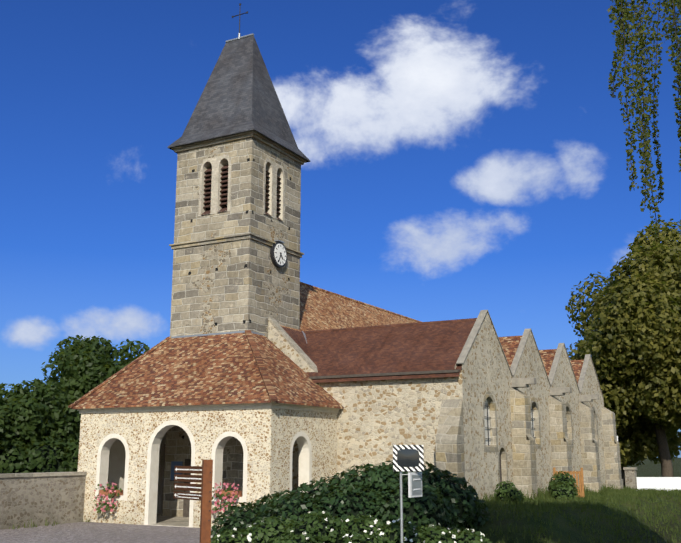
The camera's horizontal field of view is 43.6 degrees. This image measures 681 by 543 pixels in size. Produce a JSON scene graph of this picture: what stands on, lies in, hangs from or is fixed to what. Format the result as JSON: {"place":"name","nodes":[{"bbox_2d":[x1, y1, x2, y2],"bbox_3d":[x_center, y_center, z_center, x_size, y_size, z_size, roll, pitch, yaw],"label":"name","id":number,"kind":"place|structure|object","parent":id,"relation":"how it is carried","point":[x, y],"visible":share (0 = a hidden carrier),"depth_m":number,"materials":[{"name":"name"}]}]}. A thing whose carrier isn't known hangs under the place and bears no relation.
{"place":"outdoors","nodes":[
{"label":"outdoors","id":0,"kind":"place"},
{"bbox_2d":[0,522,219,542],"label":"forecourt paving","id":1,"kind":"structure","parent":0,"point":[86,532],"depth_m":27.16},
{"bbox_2d":[162,130,306,516],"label":"church tower","id":2,"kind":"structure","parent":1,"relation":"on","point":[238,206],"depth_m":36.18,"materials":[{"name":"beige stone"}]},
{"bbox_2d":[167,3,309,161],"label":"spire","id":3,"kind":"structure","parent":2,"relation":"on","point":[239,94],"depth_m":38.29,"materials":[{"name":"black stone"}]},
{"bbox_2d":[270,240,286,267],"bbox_3d":[-2.668,-0.746,36.849,0.270,1.160,1.120,-6,-14,28],"label":"tower clock","id":4,"kind":"object","parent":2,"relation":"attached to","point":[278,253],"visible":0.9,"depth_m":36.70,"materials":[{"name":"grey"}]},
{"bbox_2d":[77,403,339,528],"bbox_3d":[-5.082,7.398,32.781,9.150,4.280,5.140,-6,-14,28],"label":"church porch","id":5,"kind":"object","parent":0,"point":[123,449],"visible":0.83,"depth_m":31.08,"materials":[{"name":"beige stone"}]},
{"bbox_2d":[93,482,241,514],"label":"flowers","id":6,"kind":"object","parent":5,"relation":"attached to","point":[234,493],"visible":0.98,"depth_m":29.35,"materials":[{"name":"pink plant"}]},
{"bbox_2d":[68,330,343,408],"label":"porch roof","id":7,"kind":"structure","parent":5,"relation":"on","point":[242,367],"depth_m":32.55,"materials":[{"name":"tile"}]},
{"bbox_2d":[0,0,680,457],"label":"sky","id":8,"kind":"structure","parent":0,"point":[467,158],"materials":[{"name":"blue"}]},
{"bbox_2d":[471,491,680,542],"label":"lawn bank","id":9,"kind":"structure","parent":0,"point":[561,522],"depth_m":25.52,"materials":[{"name":"green plant"}]},
{"bbox_2d":[9,484,680,542],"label":"grass tufts","id":10,"kind":"object","parent":9,"relation":"on","point":[540,501],"visible":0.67,"depth_m":30.02,"materials":[{"name":"green plant"}]},
{"bbox_2d":[211,460,490,540],"bbox_3d":[0.426,6.536,23.986,8.218,2.483,4.369,1,-12,-6],"label":"shrub","id":11,"kind":"object","parent":9,"relation":"on","point":[446,502],"visible":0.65,"depth_m":23.37,"materials":[{"name":"green plant"}]},
{"bbox_2d":[494,480,524,503],"bbox_3d":[6.097,8.073,30.913,0.941,0.936,1.442,2,-12,-11],"label":"bush","id":12,"kind":"object","parent":9,"relation":"on","point":[505,491],"visible":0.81,"depth_m":30.65,"materials":[{"name":"green plant"}]},
{"bbox_2d":[548,471,577,499],"bbox_3d":[9.236,8.933,35.381,1.276,1.276,2.459,-3,-12,12],"label":"bush","id":13,"kind":"object","parent":9,"relation":"on","point":[561,485],"visible":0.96,"depth_m":34.80,"materials":[{"name":"green plant"}]},
{"bbox_2d":[553,467,584,496],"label":"wooden gate","id":14,"kind":"structure","parent":9,"relation":"on","point":[581,484],"depth_m":36.49,"materials":[{"name":"brown wood"}]},
{"bbox_2d":[616,436,680,490],"bbox_3d":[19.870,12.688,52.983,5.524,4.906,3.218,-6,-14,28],"label":"wall","id":15,"kind":"structure","parent":9,"relation":"on","point":[632,479],"depth_m":52.52,"materials":[{"name":"stone"}]},
{"bbox_2d":[627,458,680,476],"bbox_3d":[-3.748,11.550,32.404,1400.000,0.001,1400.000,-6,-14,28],"label":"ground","id":16,"kind":"structure","parent":0,"point":[649,468],"depth_m":237.19,"materials":[{"name":"green plant"}]},
{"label":"terrain","id":17,"kind":"structure","parent":0,"visible":0},
{"bbox_2d":[0,386,50,454],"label":"tree","id":18,"kind":"object","parent":17,"relation":"on","point":[13,423],"visible":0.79,"depth_m":39.97,"materials":[{"name":"green plant"}]},
{"bbox_2d":[0,436,78,473],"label":"hedge","id":19,"kind":"object","parent":17,"relation":"on","point":[44,456],"visible":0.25,"depth_m":39.19,"materials":[{"name":"green plant"}]},
{"bbox_2d":[0,378,80,444],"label":"tree","id":20,"kind":"object","parent":17,"relation":"on","point":[63,425],"visible":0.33,"depth_m":42.41,"materials":[{"name":"green plant"}]},
{"bbox_2d":[0,472,86,529],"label":"boundary wall","id":21,"kind":"structure","parent":17,"relation":"on","point":[39,499],"depth_m":30.51,"materials":[{"name":"stone"}]},
{"bbox_2d":[41,335,149,424],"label":"tree","id":22,"kind":"object","parent":17,"relation":"on","point":[87,365],"visible":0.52,"depth_m":47.27,"materials":[{"name":"green plant"}]},
{"bbox_2d":[173,460,212,542],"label":"direction sign post","id":23,"kind":"object","parent":17,"relation":"on","point":[204,487],"visible":1,"depth_m":12.04,"materials":[{"name":"brown wood"}]},
{"bbox_2d":[268,317,317,492],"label":"nave walls","id":24,"kind":"structure","parent":17,"relation":"on","point":[281,339],"depth_m":34.87,"materials":[{"name":"beige stone"}]},
{"bbox_2d":[280,282,420,357],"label":"nave roof","id":25,"kind":"structure","parent":24,"relation":"on","point":[321,309],"depth_m":45.16,"materials":[{"name":"brown tile"}]},
{"bbox_2d":[211,511,491,542],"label":"rose bushes","id":26,"kind":"object","parent":17,"relation":"on","point":[312,528],"visible":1,"depth_m":19.52,"materials":[{"name":"green plant"}]},
{"bbox_2d":[393,445,423,542],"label":"traffic mirror","id":27,"kind":"object","parent":17,"relation":"on","point":[408,457],"visible":1,"depth_m":17.73,"materials":[{"name":"silver metal"}]},
{"bbox_2d":[309,310,622,499],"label":"aisle walls","id":28,"kind":"structure","parent":17,"relation":"on","point":[488,419],"depth_m":33.56,"materials":[{"name":"beige stone"}]},
{"bbox_2d":[303,318,583,383],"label":"aisle roofs","id":29,"kind":"structure","parent":28,"relation":"on","point":[423,346],"depth_m":34.26,"materials":[{"name":"brown tile"}]},
{"bbox_2d":[565,218,680,476],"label":"tree","id":30,"kind":"object","parent":17,"relation":"on","point":[630,333],"visible":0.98,"depth_m":61.90,"materials":[{"name":"green plant"}]},
{"bbox_2d":[604,392,680,486],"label":"tree","id":31,"kind":"object","parent":17,"relation":"on","point":[637,440],"visible":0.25,"depth_m":65.77,"materials":[{"name":"green plant"}]},
{"bbox_3d":[6.321,-9.787,7.473,10.991,6.392,10.888,-6,-14,28],"label":"birch","id":32,"kind":"object","parent":17,"relation":"on","visible":0},
{"bbox_2d":[607,0,680,237],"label":"hanging branches","id":33,"kind":"object","parent":32,"relation":"attached to","point":[625,14],"visible":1,"depth_m":7.90,"materials":[{"name":"green plant"}]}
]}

